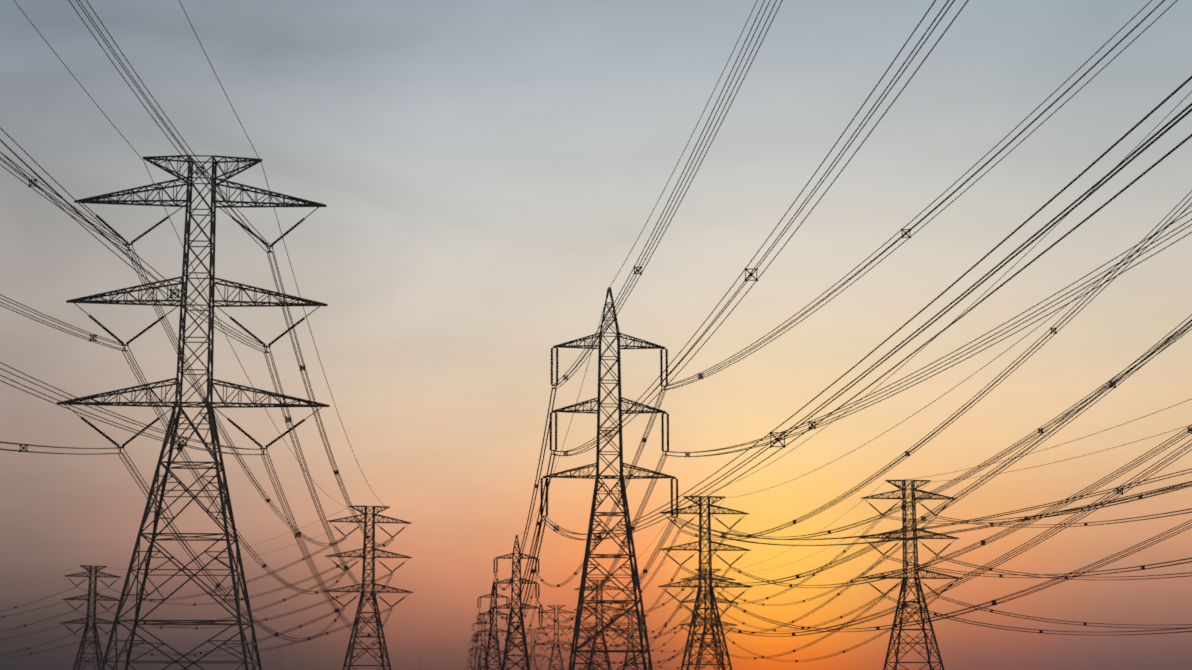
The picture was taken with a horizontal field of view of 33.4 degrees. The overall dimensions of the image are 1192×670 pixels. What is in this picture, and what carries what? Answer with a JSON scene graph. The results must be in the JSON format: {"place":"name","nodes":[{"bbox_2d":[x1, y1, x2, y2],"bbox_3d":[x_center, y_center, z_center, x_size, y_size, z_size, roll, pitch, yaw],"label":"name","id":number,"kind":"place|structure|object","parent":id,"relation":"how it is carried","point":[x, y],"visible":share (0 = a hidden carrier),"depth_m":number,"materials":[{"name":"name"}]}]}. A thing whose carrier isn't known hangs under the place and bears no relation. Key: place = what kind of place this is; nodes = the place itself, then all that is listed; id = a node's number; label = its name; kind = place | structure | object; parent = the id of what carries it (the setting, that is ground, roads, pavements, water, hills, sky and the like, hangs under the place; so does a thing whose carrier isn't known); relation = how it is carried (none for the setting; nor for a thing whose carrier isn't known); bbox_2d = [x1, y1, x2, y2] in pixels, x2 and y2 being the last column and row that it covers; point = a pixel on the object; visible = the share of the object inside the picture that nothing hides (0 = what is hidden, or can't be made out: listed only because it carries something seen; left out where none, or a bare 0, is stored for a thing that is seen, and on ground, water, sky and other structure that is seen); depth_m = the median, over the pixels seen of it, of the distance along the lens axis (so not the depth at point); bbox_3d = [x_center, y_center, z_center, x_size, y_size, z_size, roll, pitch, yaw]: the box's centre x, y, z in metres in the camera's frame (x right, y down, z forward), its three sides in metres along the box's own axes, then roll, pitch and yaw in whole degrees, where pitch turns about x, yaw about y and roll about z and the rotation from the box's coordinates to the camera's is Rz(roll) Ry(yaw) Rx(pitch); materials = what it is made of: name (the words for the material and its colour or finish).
{"place":"outdoors","nodes":[
{"label":"outdoors","id":0,"kind":"place"},
{"bbox_2d":[467,636,483,669],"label":"pylon","id":1,"kind":"object","parent":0,"point":[475,656],"visible":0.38,"depth_m":1757.56,"materials":[{"name":"metal"}]},
{"bbox_2d":[470,612,494,669],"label":"pylon","id":2,"kind":"object","parent":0,"point":[481,642],"visible":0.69,"depth_m":1379.45,"materials":[{"name":"metal"}]},
{"bbox_2d":[474,581,511,669],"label":"pylon","id":3,"kind":"object","parent":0,"point":[488,661],"visible":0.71,"depth_m":1000.83,"materials":[{"name":"metal"}]},
{"bbox_2d":[518,628,546,669],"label":"pylon","id":4,"kind":"object","parent":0,"point":[534,648],"visible":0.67,"depth_m":1559.25,"materials":[{"name":"metal"}]},
{"bbox_2d":[536,605,574,669],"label":"pylon","id":5,"kind":"object","parent":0,"point":[552,628],"visible":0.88,"depth_m":1202.73,"materials":[{"name":"metal"}]},
{"bbox_2d":[578,628,602,669],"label":"pylon","id":6,"kind":"object","parent":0,"point":[587,647],"visible":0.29,"depth_m":1518.94,"materials":[{"name":"metal"}]},
{"bbox_2d":[0,0,1191,669],"label":"sky","id":7,"kind":"structure","parent":0,"point":[485,172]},
{"bbox_2d":[2,166,1191,669],"bbox_3d":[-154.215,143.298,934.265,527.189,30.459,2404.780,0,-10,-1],"label":"bundle spacers","id":8,"kind":"object","parent":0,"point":[594,534],"visible":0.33,"depth_m":281.07,"materials":[{"name":"metal"}]},
{"label":"ground","id":9,"kind":"structure","parent":0,"visible":0},
{"bbox_2d":[60,565,121,669],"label":"pylon","id":10,"kind":"object","parent":9,"relation":"on","point":[93,627],"visible":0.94,"depth_m":813.24,"materials":[{"name":"metal"}]},
{"bbox_2d":[56,155,329,669],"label":"pylon","id":11,"kind":"object","parent":9,"relation":"on","point":[225,500],"visible":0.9,"depth_m":173.79,"materials":[{"name":"metal"}]},
{"bbox_2d":[323,506,412,669],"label":"pylon","id":12,"kind":"object","parent":9,"relation":"on","point":[363,584],"visible":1,"depth_m":515.62,"materials":[{"name":"metal"}]},
{"bbox_2d":[489,535,542,669],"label":"pylon","id":13,"kind":"object","parent":9,"relation":"on","point":[505,656],"visible":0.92,"depth_m":622.55,"materials":[{"name":"metal"}]},
{"bbox_2d":[572,579,624,669],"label":"pylon","id":14,"kind":"object","parent":9,"relation":"on","point":[604,646],"visible":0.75,"depth_m":845.75,"materials":[{"name":"metal"}]},
{"bbox_2d":[540,287,678,669],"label":"pylon","id":15,"kind":"object","parent":9,"relation":"on","point":[635,581],"visible":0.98,"depth_m":244.76,"materials":[{"name":"metal"}]},
{"bbox_2d":[612,609,649,669],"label":"pylon","id":16,"kind":"object","parent":9,"relation":"on","point":[632,646],"visible":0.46,"depth_m":1161.82,"materials":[{"name":"metal"}]},
{"bbox_2d":[658,496,752,669],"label":"pylon","id":17,"kind":"object","parent":9,"relation":"on","point":[700,504],"visible":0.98,"depth_m":489.41,"materials":[{"name":"metal"}]},
{"bbox_2d":[0,0,1191,669],"bbox_3d":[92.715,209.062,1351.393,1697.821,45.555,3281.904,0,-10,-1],"label":"conductors","id":18,"kind":"object","parent":17,"relation":"attached to","point":[882,516],"visible":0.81,"depth_m":186.80,"materials":[{"name":"metal"}]},
{"bbox_2d":[680,569,737,669],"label":"pylon","id":19,"kind":"object","parent":9,"relation":"on","point":[700,658],"visible":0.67,"depth_m":805.70,"materials":[{"name":"metal"}]},
{"bbox_2d":[859,480,961,669],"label":"pylon","id":20,"kind":"object","parent":9,"relation":"on","point":[918,585],"visible":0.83,"depth_m":449.47,"materials":[{"name":"metal"}]}
]}

